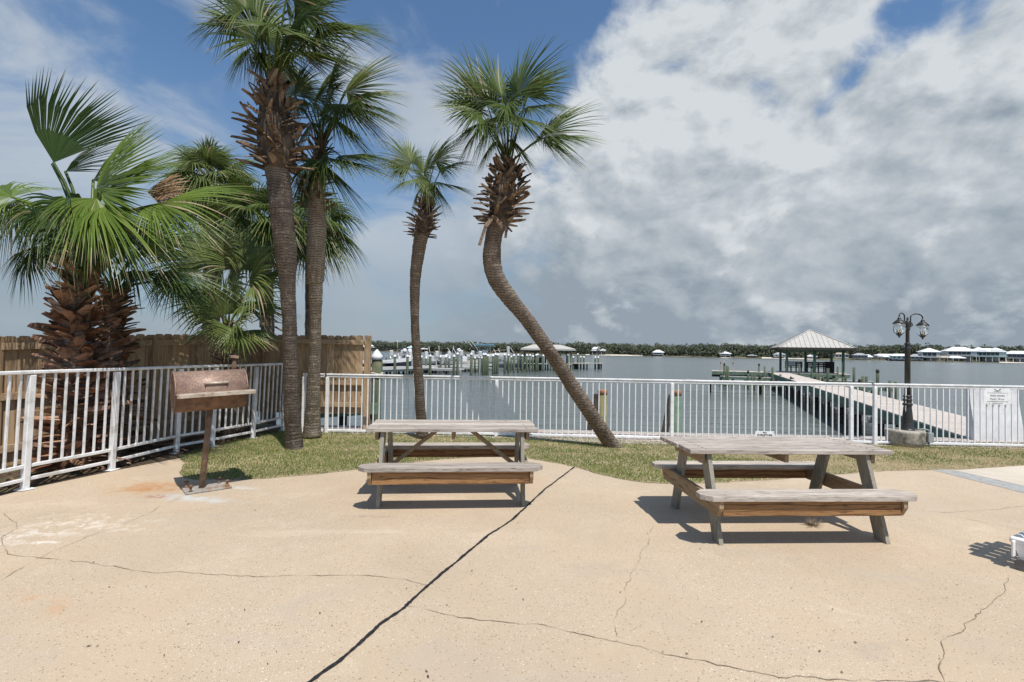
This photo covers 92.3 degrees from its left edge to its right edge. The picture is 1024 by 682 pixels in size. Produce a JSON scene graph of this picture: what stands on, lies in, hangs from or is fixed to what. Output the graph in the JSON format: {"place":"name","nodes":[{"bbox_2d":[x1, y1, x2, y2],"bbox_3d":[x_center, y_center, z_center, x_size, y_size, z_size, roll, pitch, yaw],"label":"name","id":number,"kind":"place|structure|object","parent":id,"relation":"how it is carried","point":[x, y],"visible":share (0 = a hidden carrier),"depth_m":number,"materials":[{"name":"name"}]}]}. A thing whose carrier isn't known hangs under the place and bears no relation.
{"place":"outdoors","nodes":[
{"label":"outdoors","id":0,"kind":"place"},
{"bbox_2d":[146,134,268,333],"bbox_3d":[-7.542,-1.539,12.234,2.690,7.281,2.756,1,-1,0],"label":"sabal palm","id":1,"kind":"object","parent":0,"point":[220,161],"visible":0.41,"depth_m":11.93,"materials":[{"name":"green plant"}]},
{"bbox_2d":[197,169,306,424],"bbox_3d":[-6.020,-0.905,11.829,2.919,5.864,3.022,1,-1,0],"label":"sabal palm","id":2,"kind":"object","parent":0,"point":[261,223],"visible":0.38,"depth_m":11.41,"materials":[{"name":"green plant"}]},
{"bbox_2d":[265,186,368,335],"bbox_3d":[-4.972,-0.996,12.735,2.573,6.332,2.630,0,-1,31],"label":"sabal palm","id":3,"kind":"object","parent":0,"point":[335,237],"visible":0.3,"depth_m":12.53,"materials":[{"name":"green plant"}]},
{"bbox_2d":[0,426,1023,681],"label":"pool deck","id":4,"kind":"structure","parent":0,"point":[560,556],"depth_m":3.38,"materials":[{"name":"concrete"}]},
{"bbox_2d":[0,424,280,493],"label":"planting bed","id":5,"kind":"object","parent":4,"relation":"on","point":[163,455],"visible":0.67,"depth_m":6.87,"materials":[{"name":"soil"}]},
{"bbox_2d":[0,68,264,476],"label":"fan palm","id":6,"kind":"object","parent":5,"relation":"on","point":[69,229],"visible":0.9,"depth_m":6.18,"materials":[{"name":"green plant"}]},
{"bbox_2d":[46,219,245,453],"bbox_3d":[-5.515,-0.084,7.536,2.893,3.813,1.944,1,-1,0],"label":"fan palm","id":7,"kind":"object","parent":5,"relation":"on","point":[119,334],"visible":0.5,"depth_m":7.30,"materials":[{"name":"green plant"}]},
{"bbox_2d":[133,209,304,439],"bbox_3d":[-4.811,-0.282,8.470,2.632,4.077,1.897,1,-1,0],"label":"young palm","id":8,"kind":"object","parent":5,"relation":"on","point":[237,256],"visible":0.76,"depth_m":8.26,"materials":[{"name":"green plant"}]},
{"bbox_2d":[0,363,283,491],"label":"side railing","id":9,"kind":"object","parent":4,"relation":"on","point":[25,466],"visible":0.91,"depth_m":6.24,"materials":[{"name":"metal"}]},
{"bbox_2d":[0,334,371,466],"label":"timber fence","id":10,"kind":"object","parent":4,"relation":"on","point":[341,355],"visible":0.41,"depth_m":8.54,"materials":[{"name":"wood"}]},
{"bbox_2d":[169,355,255,494],"bbox_3d":[-3.339,0.908,5.467,0.748,1.493,0.606,2,-2,-41],"label":"barbecue grill","id":11,"kind":"object","parent":4,"relation":"on","point":[209,391],"visible":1,"depth_m":5.41,"materials":[{"name":"metal"}]},
{"bbox_2d":[1,513,425,584],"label":"deck crack","id":12,"kind":"object","parent":4,"relation":"on","point":[164,572],"visible":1,"depth_m":3.47,"materials":[{"name":"concrete"}]},
{"bbox_2d":[307,467,574,681],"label":"expansion joint","id":13,"kind":"object","parent":4,"relation":"on","point":[363,639],"visible":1,"depth_m":3.11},
{"bbox_2d":[358,420,542,508],"bbox_3d":[-0.651,1.311,5.474,1.821,0.777,1.345,1,-1,-5],"label":"picnic table","id":14,"kind":"object","parent":4,"relation":"on","point":[384,469],"visible":1,"depth_m":5.15,"materials":[{"name":"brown wood"}]},
{"bbox_2d":[614,537,649,633],"bbox_3d":[0.930,1.685,3.669,0.059,0.001,1.927,0,-1,22],"label":"deck crack","id":15,"kind":"object","parent":4,"relation":"on","point":[626,585],"visible":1,"depth_m":3.36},
{"bbox_2d":[413,606,940,681],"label":"deck crack","id":16,"kind":"object","parent":4,"relation":"on","point":[706,660],"visible":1,"depth_m":2.52,"materials":[{"name":"concrete"}]},
{"bbox_2d":[652,436,916,545],"bbox_3d":[2.459,1.352,4.695,1.888,0.762,1.325,1,-1,-3],"label":"picnic table","id":17,"kind":"object","parent":4,"relation":"on","point":[845,497],"visible":1,"depth_m":4.38,"materials":[{"name":"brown wood"}]},
{"bbox_2d":[799,516,821,527],"bbox_3d":[2.832,1.685,4.618,0.280,0.097,0.251,1,-1,15],"label":"weed tuft","id":18,"kind":"object","parent":4,"relation":"on","point":[810,523],"visible":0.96,"depth_m":4.64,"materials":[{"name":"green plant"}]},
{"bbox_2d":[938,577,1008,679],"bbox_3d":[2.857,1.702,3.038,1.891,0.001,0.107,2,-1,-37],"label":"deck crack","id":19,"kind":"object","parent":4,"relation":"on","point":[963,630],"visible":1,"depth_m":2.86,"materials":[{"name":"concrete"}]},
{"bbox_2d":[932,469,1023,492],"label":"expansion strip","id":20,"kind":"object","parent":4,"relation":"on","point":[1011,486],"visible":1,"depth_m":6.43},
{"bbox_2d":[956,466,1023,485],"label":"pool deck","id":21,"kind":"structure","parent":4,"relation":"on","point":[1014,474],"depth_m":6.83,"materials":[{"name":"concrete"}]},
{"bbox_2d":[1009,531,1023,571],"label":"chaise longue","id":22,"kind":"object","parent":4,"relation":"on","point":[1017,542],"visible":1,"depth_m":3.74,"materials":[{"name":"plastic"}]},
{"bbox_2d":[0,0,1023,348],"label":"sky","id":23,"kind":"structure","parent":0,"point":[768,172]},
{"bbox_2d":[72,532,956,676],"bbox_3d":[-0.352,1.663,3.748,7.677,0.003,2.738,1,-1,0],"label":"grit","id":24,"kind":"object","parent":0,"point":[522,598],"visible":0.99,"depth_m":2.77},
{"bbox_2d":[180,430,1023,483],"bbox_3d":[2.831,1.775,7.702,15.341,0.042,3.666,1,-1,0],"label":"grass","id":25,"kind":"structure","parent":0,"point":[581,444],"depth_m":7.52,"materials":[{"name":"plant"}]},
{"bbox_2d":[181,0,401,449],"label":"sabal palm","id":26,"kind":"object","parent":25,"relation":"on","point":[276,126],"visible":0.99,"depth_m":7.73,"materials":[{"name":"brown plant"}]},
{"bbox_2d":[301,373,324,431],"bbox_3d":[-3.754,1.169,9.276,0.414,1.118,0.062,1,-1,2],"label":"railing link","id":27,"kind":"object","parent":25,"relation":"on","point":[304,378],"visible":0.52,"depth_m":9.26,"materials":[{"name":"white paint"}]},
{"bbox_2d":[258,45,413,437],"bbox_3d":[-3.169,-1.930,8.714,2.722,7.259,2.134,1,-1,19],"label":"sabal palm","id":28,"kind":"object","parent":25,"relation":"on","point":[313,184],"visible":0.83,"depth_m":8.66,"materials":[{"name":"green plant"}]},
{"bbox_2d":[370,135,475,436],"bbox_3d":[-1.621,-1.075,8.873,2.067,5.585,1.567,1,-1,0],"label":"sabal palm","id":29,"kind":"object","parent":25,"relation":"on","point":[424,225],"visible":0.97,"depth_m":8.78,"materials":[{"name":"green plant"}]},
{"bbox_2d":[428,29,622,447],"bbox_3d":[0.192,-1.663,8.596,3.521,7.237,2.218,1,-1,0],"label":"sabal palm","id":30,"kind":"object","parent":25,"relation":"on","point":[503,192],"visible":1,"depth_m":8.26,"materials":[{"name":"green plant"}]},
{"bbox_2d":[256,351,1023,435],"bbox_3d":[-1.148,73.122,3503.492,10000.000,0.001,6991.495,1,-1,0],"label":"water","id":31,"kind":"structure","parent":0,"point":[702,368],"depth_m":34.19,"materials":[{"name":"liquid"}]},
{"bbox_2d":[320,403,377,424],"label":"green walkway","id":32,"kind":"structure","parent":31,"relation":"in","point":[341,416],"depth_m":11.54,"materials":[{"name":"green"}]},
{"bbox_2d":[371,349,382,420],"bbox_3d":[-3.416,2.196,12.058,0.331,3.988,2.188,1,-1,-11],"label":"mooring piling","id":33,"kind":"object","parent":31,"relation":"in","point":[376,357],"visible":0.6,"depth_m":12.90,"materials":[{"name":"white paint"}]},
{"bbox_2d":[363,346,410,366],"bbox_3d":[-15.130,1.701,55.867,7.248,2.866,2.166,1,-1,-14],"label":"motor boat","id":34,"kind":"object","parent":31,"relation":"on","point":[399,362],"visible":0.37,"depth_m":55.62,"materials":[{"name":"grey"}]},
{"bbox_2d":[393,355,395,374],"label":"marina piling","id":35,"kind":"object","parent":31,"relation":"in","point":[394,366],"visible":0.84,"depth_m":51.34,"materials":[{"name":"white paint"}]},
{"bbox_2d":[396,340,412,361],"bbox_3d":[-13.959,1.374,63.580,2.199,2.866,7.348,1,-1,-19],"label":"motor boat","id":36,"kind":"object","parent":31,"relation":"on","point":[403,350],"visible":0.65,"depth_m":61.59,"materials":[{"name":"grey"}]},
{"bbox_2d":[406,354,408,374],"bbox_3d":[-11.089,3.149,52.052,0.330,3.446,0.314,1,-1,0],"label":"marina piling","id":37,"kind":"object","parent":31,"relation":"in","point":[407,364],"visible":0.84,"depth_m":51.94,"materials":[{"name":"white paint"}]},
{"bbox_2d":[429,354,431,374],"bbox_3d":[-8.863,3.183,53.151,0.330,3.493,0.316,1,-1,0],"label":"marina piling","id":38,"kind":"object","parent":31,"relation":"in","point":[430,361],"visible":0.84,"depth_m":53.05,"materials":[{"name":"white paint"}]},
{"bbox_2d":[423,349,438,364],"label":"motor boat","id":39,"kind":"object","parent":31,"relation":"on","point":[433,360],"visible":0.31,"depth_m":65.42,"materials":[{"name":"grey"}]},
{"bbox_2d":[363,364,528,374],"bbox_3d":[-5.926,4.441,67.656,1.860,2.550,44.992,0,-1,27],"label":"marina dock","id":40,"kind":"object","parent":31,"relation":"in","point":[398,368],"visible":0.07,"depth_m":56.18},
{"bbox_2d":[438,346,453,364],"bbox_3d":[-8.956,2.093,65.556,1.968,2.865,6.648,1,-1,-13],"label":"motor boat","id":41,"kind":"object","parent":31,"relation":"on","point":[443,354],"visible":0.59,"depth_m":64.38,"materials":[{"name":"grey"}]},
{"bbox_2d":[431,368,464,373],"bbox_3d":[-7.665,4.212,57.323,4.440,2.040,0.900,0,-1,27],"label":"finger dock","id":42,"kind":"object","parent":31,"relation":"on","point":[442,369],"visible":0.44,"depth_m":57.11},
{"bbox_2d":[452,355,455,374],"bbox_3d":[-6.427,3.245,54.330,0.330,3.493,0.328,1,-1,0],"label":"marina piling","id":43,"kind":"object","parent":31,"relation":"in","point":[453,371],"visible":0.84,"depth_m":54.22,"materials":[{"name":"white paint"}]},
{"bbox_2d":[456,352,458,374],"bbox_3d":[-6.046,3.126,54.512,0.330,3.748,0.321,1,-1,0],"label":"marina piling","id":44,"kind":"object","parent":31,"relation":"in","point":[457,363],"visible":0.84,"depth_m":54.43,"materials":[{"name":"white paint"}]},
{"bbox_2d":[438,348,482,363],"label":"motor boat","id":45,"kind":"object","parent":31,"relation":"on","point":[465,360],"visible":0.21,"depth_m":69.42,"materials":[{"name":"grey"}]},
{"bbox_2d":[460,350,462,372],"bbox_3d":[-6.171,2.515,59.957,0.411,2.784,0.360,1,-1,3],"label":"boat lift post","id":46,"kind":"object","parent":31,"relation":"on","point":[461,352],"visible":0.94,"depth_m":59.87,"materials":[{"name":"grey"}]},
{"bbox_2d":[470,353,472,374],"bbox_3d":[-4.587,3.166,55.157,0.335,3.742,0.321,1,-1,0],"label":"marina piling","id":47,"kind":"object","parent":31,"relation":"in","point":[471,362],"visible":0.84,"depth_m":55.05,"materials":[{"name":"white paint"}]},
{"bbox_2d":[479,351,481,372],"bbox_3d":[-3.870,2.583,59.957,0.408,2.720,0.360,1,-1,2],"label":"boat lift post","id":48,"kind":"object","parent":31,"relation":"on","point":[480,353],"visible":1,"depth_m":59.86,"materials":[{"name":"grey"}]},
{"bbox_2d":[457,342,506,360],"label":"motor boat","id":49,"kind":"object","parent":31,"relation":"on","point":[476,354],"visible":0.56,"depth_m":73.50,"materials":[{"name":"grey"}]},
{"bbox_2d":[482,353,484,374],"bbox_3d":[-3.239,3.205,55.829,0.330,3.732,0.314,1,-1,0],"label":"marina piling","id":50,"kind":"object","parent":31,"relation":"in","point":[483,364],"visible":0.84,"depth_m":55.75,"materials":[{"name":"white paint"}]},
{"bbox_2d":[485,353,486,374],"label":"marina piling","id":51,"kind":"object","parent":31,"relation":"in","point":[485,364],"visible":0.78,"depth_m":56.16,"materials":[{"name":"white paint"}]},
{"bbox_2d":[487,354,488,374],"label":"marina piling","id":52,"kind":"object","parent":31,"relation":"in","point":[487,364],"visible":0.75,"depth_m":56.66,"materials":[{"name":"white paint"}]},
{"bbox_2d":[492,354,494,373],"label":"marina piling","id":53,"kind":"object","parent":31,"relation":"in","point":[493,356],"visible":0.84,"depth_m":57.81,"materials":[{"name":"white paint"}]},
{"bbox_2d":[494,353,496,373],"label":"marina piling","id":54,"kind":"object","parent":31,"relation":"in","point":[495,357],"visible":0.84,"depth_m":58.26,"materials":[{"name":"white paint"}]},
{"bbox_2d":[496,353,498,373],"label":"marina piling","id":55,"kind":"object","parent":31,"relation":"in","point":[497,367],"visible":0.77,"depth_m":58.85,"materials":[{"name":"white paint"}]},
{"bbox_2d":[503,354,505,373],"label":"marina piling","id":56,"kind":"object","parent":31,"relation":"in","point":[504,355],"visible":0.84,"depth_m":60.38,"materials":[{"name":"white paint"}]},
{"bbox_2d":[489,349,523,367],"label":"motor boat","id":57,"kind":"object","parent":31,"relation":"on","point":[501,363],"visible":0.25,"depth_m":73.15,"materials":[{"name":"grey"}]},
{"bbox_2d":[507,354,509,372],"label":"marina piling","id":58,"kind":"object","parent":31,"relation":"in","point":[508,363],"visible":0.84,"depth_m":61.23,"materials":[{"name":"white paint"}]},
{"bbox_2d":[513,354,514,372],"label":"marina piling","id":59,"kind":"object","parent":31,"relation":"in","point":[513,363],"visible":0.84,"depth_m":62.38,"materials":[{"name":"white paint"}]},
{"bbox_2d":[517,354,519,372],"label":"marina piling","id":60,"kind":"object","parent":31,"relation":"in","point":[518,355],"visible":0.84,"depth_m":63.32,"materials":[{"name":"white paint"}]},
{"bbox_2d":[521,354,523,371],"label":"marina piling","id":61,"kind":"object","parent":31,"relation":"in","point":[522,357],"visible":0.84,"depth_m":64.27,"materials":[{"name":"white paint"}]},
{"bbox_2d":[537,353,538,371],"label":"marina piling","id":62,"kind":"object","parent":31,"relation":"in","point":[537,362],"visible":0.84,"depth_m":67.64,"materials":[{"name":"white paint"}]},
{"bbox_2d":[520,344,575,370],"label":"marina shelter","id":63,"kind":"object","parent":31,"relation":"in","point":[535,347],"visible":0.56,"depth_m":71.27,"materials":[{"name":"metal"}]},
{"bbox_2d":[574,362,602,368],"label":"swim platform","id":64,"kind":"structure","parent":31,"relation":"in","point":[600,365],"depth_m":80.93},
{"bbox_2d":[587,389,606,429],"bbox_3d":[1.745,2.540,10.372,0.204,2.994,0.713,0,-2,45],"label":"braced pile","id":65,"kind":"object","parent":31,"relation":"in","point":[601,404],"visible":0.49,"depth_m":10.48,"materials":[{"name":"brown wood"}]},
{"bbox_2d":[321,425,966,438],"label":"seawall","id":66,"kind":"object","parent":31,"relation":"in","point":[692,433],"visible":0.12,"depth_m":9.95,"materials":[{"name":"concrete"}]},
{"bbox_2d":[661,390,681,432],"bbox_3d":[3.297,2.554,10.269,0.733,3.009,0.204,2,-2,-44],"label":"braced pile","id":67,"kind":"object","parent":31,"relation":"in","point":[668,412],"visible":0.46,"depth_m":10.38,"materials":[{"name":"green wood"}]},
{"bbox_2d":[686,379,786,394],"bbox_3d":[15.951,3.824,35.260,6.550,1.870,0.710,0,-1,22],"label":"catwalk","id":68,"kind":"object","parent":31,"relation":"in","point":[750,385],"visible":0.12,"depth_m":34.56,"materials":[{"name":"wood"}]},
{"bbox_2d":[720,376,770,385],"bbox_3d":[20.413,4.049,42.940,4.091,1.870,0.710,0,-1,22],"label":"catwalk","id":69,"kind":"object","parent":31,"relation":"in","point":[745,378],"visible":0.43,"depth_m":42.79,"materials":[{"name":"wood"}]},
{"bbox_2d":[771,367,773,389],"bbox_3d":[20.633,3.600,38.938,0.187,3.014,0.195,1,-1,0],"label":"mooring piling","id":70,"kind":"object","parent":31,"relation":"in","point":[772,375],"visible":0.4,"depth_m":38.88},
{"bbox_2d":[826,368,828,381],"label":"mooring piling","id":71,"kind":"object","parent":31,"relation":"in","point":[827,374],"visible":0.4,"depth_m":36.41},
{"bbox_2d":[712,370,965,437],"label":"pier","id":72,"kind":"structure","parent":31,"relation":"in","point":[802,377],"depth_m":18.12,"materials":[{"name":"wood"}]},
{"bbox_2d":[720,361,733,370],"bbox_3d":[20.675,2.422,47.306,1.300,0.915,0.220,0,-1,22],"label":"ladder frame","id":73,"kind":"object","parent":72,"relation":"on","point":[727,361],"visible":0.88,"depth_m":47.16,"materials":[{"name":"beige"}]},
{"bbox_2d":[785,361,802,371],"bbox_3d":[27.376,2.488,47.840,1.500,1.005,0.495,0,-1,22],"label":"deck bench","id":74,"kind":"object","parent":72,"relation":"on","point":[797,364],"visible":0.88,"depth_m":47.54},
{"bbox_2d":[770,329,856,379],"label":"pavilion","id":75,"kind":"structure","parent":72,"relation":"on","point":[810,340],"depth_m":44.22,"materials":[{"name":"metal"}]},
{"bbox_2d":[805,362,824,372],"bbox_3d":[28.868,2.491,46.798,1.550,1.005,0.495,0,-1,22],"label":"deck bench","id":76,"kind":"object","parent":72,"relation":"on","point":[808,364],"visible":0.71,"depth_m":46.52,"materials":[{"name":"wood"}]},
{"bbox_2d":[825,362,833,372],"bbox_3d":[29.805,2.454,46.117,0.720,1.020,0.560,0,-1,22],"label":"cabinet","id":77,"kind":"object","parent":72,"relation":"on","point":[830,365],"visible":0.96,"depth_m":45.88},
{"bbox_2d":[820,379,873,384],"bbox_3d":[25.792,4.061,39.340,5.150,1.870,0.710,0,-1,22],"label":"catwalk","id":78,"kind":"object","parent":31,"relation":"in","point":[851,381],"visible":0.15,"depth_m":38.70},
{"bbox_2d":[846,386,892,392],"bbox_3d":[22.269,3.859,32.031,4.150,1.870,0.710,0,-1,22],"label":"catwalk","id":79,"kind":"object","parent":31,"relation":"in","point":[870,388],"visible":0.08,"depth_m":31.43,"materials":[{"name":"wood"}]},
{"bbox_2d":[876,369,878,394],"bbox_3d":[25.259,3.512,33.955,0.213,3.136,0.220,1,-1,0],"label":"mooring piling","id":80,"kind":"object","parent":31,"relation":"in","point":[877,375],"visible":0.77,"depth_m":33.91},
{"bbox_2d":[888,380,890,397],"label":"mooring piling","id":81,"kind":"object","parent":31,"relation":"in","point":[889,391],"visible":0.4,"depth_m":30.90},
{"bbox_2d":[894,382,896,399],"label":"mooring piling","id":82,"kind":"object","parent":31,"relation":"in","point":[895,392],"visible":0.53,"depth_m":30.38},
{"bbox_2d":[945,356,964,361],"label":"boat shelter","id":83,"kind":"object","parent":31,"relation":"on","point":[950,357],"visible":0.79,"depth_m":324.27,"materials":[{"name":"beige"}]},
{"bbox_2d":[321,426,1023,448],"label":"walkway","id":84,"kind":"structure","parent":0,"point":[648,440],"depth_m":9.43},
{"bbox_2d":[324,373,871,442],"bbox_3d":[1.494,1.247,9.088,10.026,1.118,0.062,1,-1,2],"label":"front railing","id":85,"kind":"object","parent":84,"relation":"on","point":[690,382],"visible":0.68,"depth_m":9.05,"materials":[{"name":"metal"}]},
{"bbox_2d":[755,431,773,436],"bbox_3d":[4.596,1.687,8.937,0.345,0.092,0.008,1,-1,2],"label":"no furniture sign","id":86,"kind":"object","parent":85,"relation":"attached to","point":[764,433],"visible":1,"depth_m":8.94,"materials":[{"name":"white paint"}]},
{"bbox_2d":[884,427,925,447],"bbox_3d":[7.115,1.750,8.903,0.600,0.282,0.600,1,-1,0],"label":"concrete base","id":87,"kind":"object","parent":84,"relation":"on","point":[905,438],"visible":0.84,"depth_m":8.68,"materials":[{"name":"concrete"}]},
{"bbox_2d":[892,313,929,430],"bbox_3d":[7.191,0.556,8.908,0.833,2.131,0.278,1,-1,-20],"label":"lamp post","id":88,"kind":"object","parent":87,"relation":"on","point":[900,327],"visible":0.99,"depth_m":8.89,"materials":[{"name":"metal"}]},
{"bbox_2d":[916,428,933,446],"bbox_3d":[7.383,1.728,8.787,0.264,0.335,0.077,1,-1,0],"label":"electric box","id":89,"kind":"object","parent":87,"relation":"attached to","point":[929,437],"visible":0.94,"depth_m":8.75,"materials":[{"name":"grey"}]},
{"bbox_2d":[872,383,1023,445],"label":"railing gate","id":90,"kind":"structure","parent":84,"relation":"on","point":[875,408],"depth_m":8.85,"materials":[{"name":"metal"}]},
{"bbox_2d":[966,389,1023,440],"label":"privacy panel","id":91,"kind":"object","parent":90,"relation":"attached to","point":[983,420],"visible":0.6,"depth_m":9.57,"materials":[{"name":"plastic"}]},
{"bbox_2d":[983,388,1010,404],"bbox_3d":[8.696,0.994,8.805,0.485,0.285,0.010,1,-1,2],"label":"pool sign","id":92,"kind":"object","parent":90,"relation":"attached to","point":[996,396],"visible":1,"depth_m":8.80,"materials":[{"name":"white paint"}]},
{"bbox_2d":[363,350,1010,362],"bbox_3d":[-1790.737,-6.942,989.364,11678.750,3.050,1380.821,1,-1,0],"label":"shore","id":93,"kind":"structure","parent":0,"point":[942,360],"depth_m":398.25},
{"bbox_2d":[591,347,605,353],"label":"waterfront house","id":94,"kind":"structure","parent":93,"relation":"on","point":[594,349],"depth_m":451.32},
{"bbox_2d":[653,350,664,355],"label":"waterfront house","id":95,"kind":"structure","parent":93,"relation":"on","point":[657,352],"depth_m":427.02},
{"bbox_2d":[363,340,1023,360],"bbox_3d":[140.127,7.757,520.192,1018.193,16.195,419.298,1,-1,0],"label":"forest","id":96,"kind":"object","parent":93,"relation":"on","point":[707,349],"depth_m":433.86,"materials":[{"name":"plant"}]},
{"bbox_2d":[718,351,731,356],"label":"waterfront house","id":97,"kind":"structure","parent":93,"relation":"on","point":[725,353],"depth_m":400.89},
{"bbox_2d":[833,353,849,357],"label":"waterfront house","id":98,"kind":"structure","parent":93,"relation":"on","point":[837,355],"depth_m":376.48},
{"bbox_2d":[852,353,868,358],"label":"waterfront house","id":99,"kind":"structure","parent":93,"relation":"on","point":[859,355],"depth_m":361.79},
{"bbox_2d":[874,354,902,359],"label":"waterfront house","id":100,"kind":"structure","parent":93,"relation":"on","point":[876,355],"depth_m":360.27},
{"bbox_2d":[888,354,904,359],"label":"waterfront house","id":101,"kind":"structure","parent":93,"relation":"on","point":[896,356],"depth_m":348.02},
{"bbox_2d":[911,354,924,359],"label":"waterfront house","id":102,"kind":"structure","parent":93,"relation":"on","point":[915,356],"depth_m":345.40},
{"bbox_2d":[917,348,940,360],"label":"waterfront house","id":103,"kind":"structure","parent":93,"relation":"on","point":[929,353],"depth_m":342.99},
{"bbox_2d":[923,353,935,355],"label":"window","id":104,"kind":"structure","parent":103,"relation":"in","point":[924,354],"depth_m":342.29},
{"bbox_2d":[941,347,978,360],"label":"waterfront house","id":105,"kind":"structure","parent":93,"relation":"on","point":[959,351],"depth_m":338.36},
{"bbox_2d":[949,352,970,354],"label":"window","id":106,"kind":"structure","parent":105,"relation":"in","point":[954,353],"depth_m":336.82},
{"bbox_2d":[966,347,1006,361],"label":"waterfront house","id":107,"kind":"structure","parent":93,"relation":"on","point":[992,354],"depth_m":334.09,"materials":[{"name":"paint"}]},
{"bbox_2d":[977,352,998,355],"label":"window","id":108,"kind":"structure","parent":107,"relation":"in","point":[978,353],"depth_m":333.06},
{"bbox_2d":[999,351,1023,361],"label":"waterfront house","id":109,"kind":"structure","parent":93,"relation":"on","point":[1016,356],"depth_m":329.55,"materials":[{"name":"white"}]},
{"bbox_2d":[1008,354,1023,356],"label":"window","id":110,"kind":"structure","parent":109,"relation":"in","point":[1009,355],"depth_m":328.61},
{"bbox_2d":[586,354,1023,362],"bbox_3d":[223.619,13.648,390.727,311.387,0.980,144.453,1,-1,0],"label":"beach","id":111,"kind":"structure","parent":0,"point":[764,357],"depth_m":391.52,"materials":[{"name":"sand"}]},
{"bbox_2d":[772,352,785,357],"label":"waterfront house","id":112,"kind":"structure","parent":111,"relation":"on","point":[777,354],"depth_m":385.44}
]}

